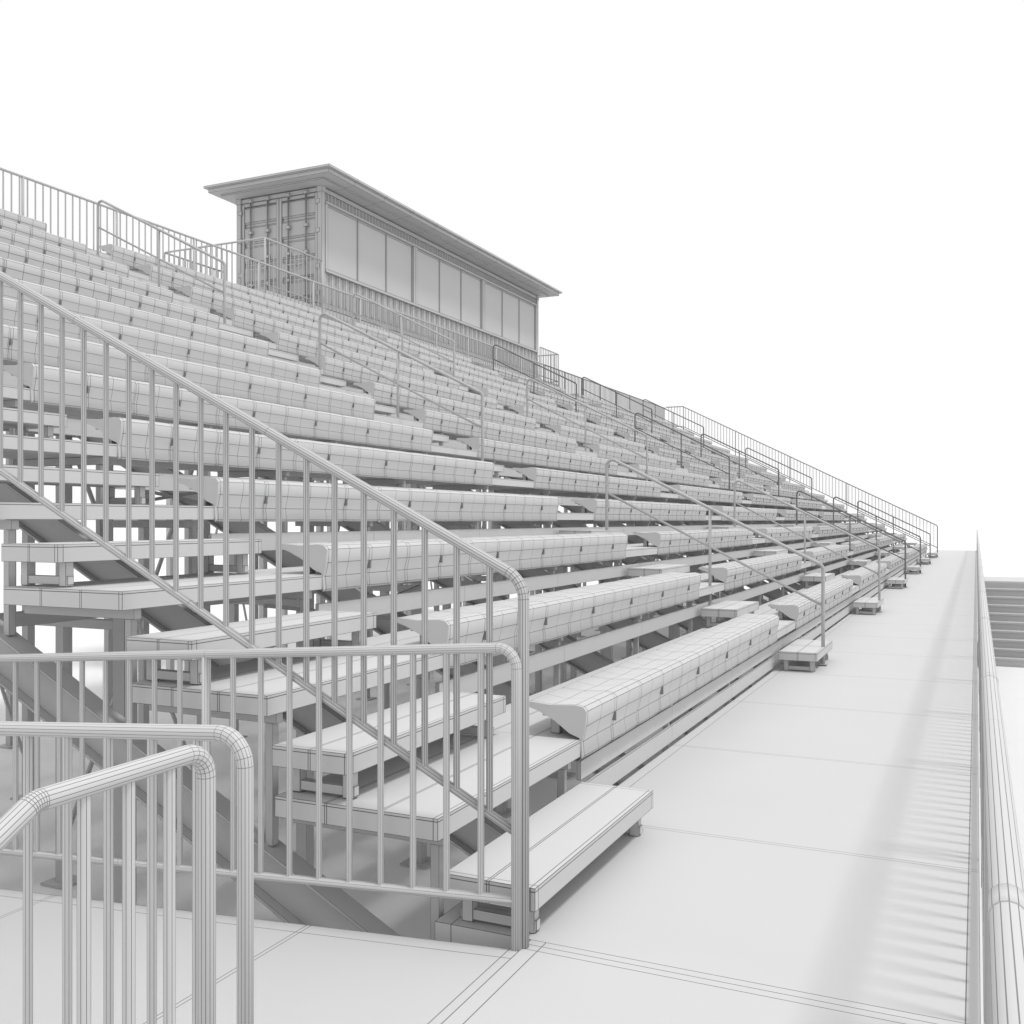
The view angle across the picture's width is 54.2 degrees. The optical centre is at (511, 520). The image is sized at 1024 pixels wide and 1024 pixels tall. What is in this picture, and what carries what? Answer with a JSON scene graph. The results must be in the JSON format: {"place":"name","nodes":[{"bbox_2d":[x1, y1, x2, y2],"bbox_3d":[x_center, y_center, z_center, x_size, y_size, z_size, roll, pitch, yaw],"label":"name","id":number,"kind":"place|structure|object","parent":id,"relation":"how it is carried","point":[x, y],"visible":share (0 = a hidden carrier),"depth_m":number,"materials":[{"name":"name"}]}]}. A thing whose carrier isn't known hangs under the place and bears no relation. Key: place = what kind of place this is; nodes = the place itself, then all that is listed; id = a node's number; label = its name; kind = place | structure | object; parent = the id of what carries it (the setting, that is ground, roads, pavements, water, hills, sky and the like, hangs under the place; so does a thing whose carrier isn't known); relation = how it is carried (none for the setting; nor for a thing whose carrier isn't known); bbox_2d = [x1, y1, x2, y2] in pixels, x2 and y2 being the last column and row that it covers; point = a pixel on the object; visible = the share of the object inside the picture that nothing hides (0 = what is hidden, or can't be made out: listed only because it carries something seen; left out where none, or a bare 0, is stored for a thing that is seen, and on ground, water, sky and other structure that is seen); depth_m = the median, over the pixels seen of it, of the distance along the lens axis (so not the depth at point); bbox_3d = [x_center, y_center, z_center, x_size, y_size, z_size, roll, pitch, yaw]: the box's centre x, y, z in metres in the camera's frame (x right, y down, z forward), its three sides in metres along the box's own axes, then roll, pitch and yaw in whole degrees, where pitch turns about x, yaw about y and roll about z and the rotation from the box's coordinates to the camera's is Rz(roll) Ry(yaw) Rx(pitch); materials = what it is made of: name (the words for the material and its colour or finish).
{"place":"outdoors","nodes":[
{"label":"outdoors","id":0,"kind":"place"},
{"bbox_2d":[0,523,1023,1023],"bbox_3d":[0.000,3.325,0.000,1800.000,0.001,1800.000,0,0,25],"label":"ground","id":1,"kind":"structure","parent":0,"point":[1002,555],"depth_m":13.04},
{"bbox_2d":[0,744,215,1023],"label":"railing","id":2,"kind":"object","parent":1,"relation":"on","point":[19,816],"depth_m":1.85,"materials":[{"name":"metal"}]},
{"bbox_2d":[0,642,521,1023],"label":"access ramp","id":3,"kind":"structure","parent":1,"relation":"on","point":[271,972],"depth_m":3.56,"materials":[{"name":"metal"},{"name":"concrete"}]},
{"bbox_2d":[0,208,937,939],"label":"bleachers","id":4,"kind":"object","parent":1,"relation":"on","point":[254,356],"visible":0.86,"depth_m":7.86,"materials":[{"name":"metal"},{"name":"plastic"}]},
{"bbox_2d":[0,167,543,380],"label":"guard railing","id":5,"kind":"object","parent":4,"relation":"attached to","point":[3,170],"visible":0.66,"depth_m":19.81,"materials":[{"name":"metal"}]},
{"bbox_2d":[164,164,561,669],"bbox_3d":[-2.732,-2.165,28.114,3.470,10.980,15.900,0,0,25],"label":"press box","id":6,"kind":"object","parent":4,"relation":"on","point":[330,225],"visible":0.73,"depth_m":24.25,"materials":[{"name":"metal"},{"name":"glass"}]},
{"bbox_2d":[238,190,319,302],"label":"container doors","id":7,"kind":"structure","parent":6,"relation":"in","point":[293,224],"depth_m":22.81,"materials":[{"name":"metal"}]},
{"bbox_2d":[328,208,533,348],"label":"window panes","id":8,"kind":"structure","parent":6,"relation":"in","point":[342,230],"depth_m":26.45,"materials":[{"name":"glass"}]},
{"bbox_2d":[325,200,537,352],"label":"window frames","id":9,"kind":"structure","parent":6,"relation":"in","point":[415,248],"depth_m":26.06,"materials":[{"name":"metal"}]},
{"bbox_2d":[97,200,827,664],"bbox_3d":[-1.447,-1.625,12.700,10.480,6.280,0.080,0,0,25],"label":"handrail","id":10,"kind":"object","parent":4,"relation":"attached to","point":[607,494],"visible":0.82,"depth_m":12.18,"materials":[{"name":"metal"}]},
{"bbox_2d":[543,364,664,420],"bbox_3d":[4.097,-4.549,39.987,0.041,1.369,14.410,0,0,25],"label":"guard railing","id":11,"kind":"object","parent":4,"relation":"attached to","point":[633,407],"visible":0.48,"depth_m":39.41,"materials":[{"name":"grey metal"}]},
{"bbox_2d":[352,293,881,611],"bbox_3d":[1.382,-1.625,18.795,10.480,6.280,0.080,0,0,25],"label":"handrail","id":12,"kind":"object","parent":4,"relation":"attached to","point":[753,487],"visible":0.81,"depth_m":18.36,"materials":[{"name":"metal"}]},
{"bbox_2d":[493,344,905,586],"bbox_3d":[4.211,-1.625,24.891,10.480,6.280,0.080,0,0,25],"label":"handrail","id":13,"kind":"object","parent":4,"relation":"attached to","point":[850,515],"visible":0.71,"depth_m":24.59,"materials":[{"name":"grey metal"}]},
{"bbox_2d":[582,377,920,572],"bbox_3d":[7.041,-1.625,30.986,10.480,6.280,0.080,0,0,25],"label":"handrail","id":14,"kind":"object","parent":4,"relation":"attached to","point":[701,446],"visible":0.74,"depth_m":30.90,"materials":[{"name":"grey metal"}]},
{"bbox_2d":[643,399,930,563],"bbox_3d":[9.870,-1.625,37.081,10.480,6.280,0.080,0,0,25],"label":"handrail","id":15,"kind":"object","parent":4,"relation":"attached to","point":[792,480],"visible":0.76,"depth_m":36.85,"materials":[{"name":"grey metal"}]},
{"bbox_2d":[666,406,937,556],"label":"guard railing","id":16,"kind":"object","parent":4,"relation":"attached to","point":[803,472],"visible":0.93,"depth_m":43.94,"materials":[{"name":"grey metal"}]},
{"bbox_2d":[435,550,980,1023],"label":"walkway","id":17,"kind":"structure","parent":1,"relation":"on","point":[803,848],"depth_m":4.40,"materials":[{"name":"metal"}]},
{"bbox_2d":[0,271,528,948],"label":"guard railing","id":18,"kind":"object","parent":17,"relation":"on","point":[396,507],"visible":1,"depth_m":4.03,"materials":[{"name":"metal"}]},
{"bbox_2d":[977,529,1023,1023],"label":"guard railing","id":19,"kind":"object","parent":17,"relation":"attached to","point":[1002,879],"visible":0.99,"depth_m":1.44,"materials":[{"name":"metal"}]},
{"bbox_2d":[984,577,1023,666],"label":"staircase","id":20,"kind":"structure","parent":1,"relation":"on","point":[1010,643],"depth_m":24.05,"materials":[{"name":"metal"}]},
{"bbox_2d":[0,0,1023,524],"label":"sky","id":21,"kind":"structure","parent":0,"point":[796,227],"materials":[{"name":"white"}]}
]}

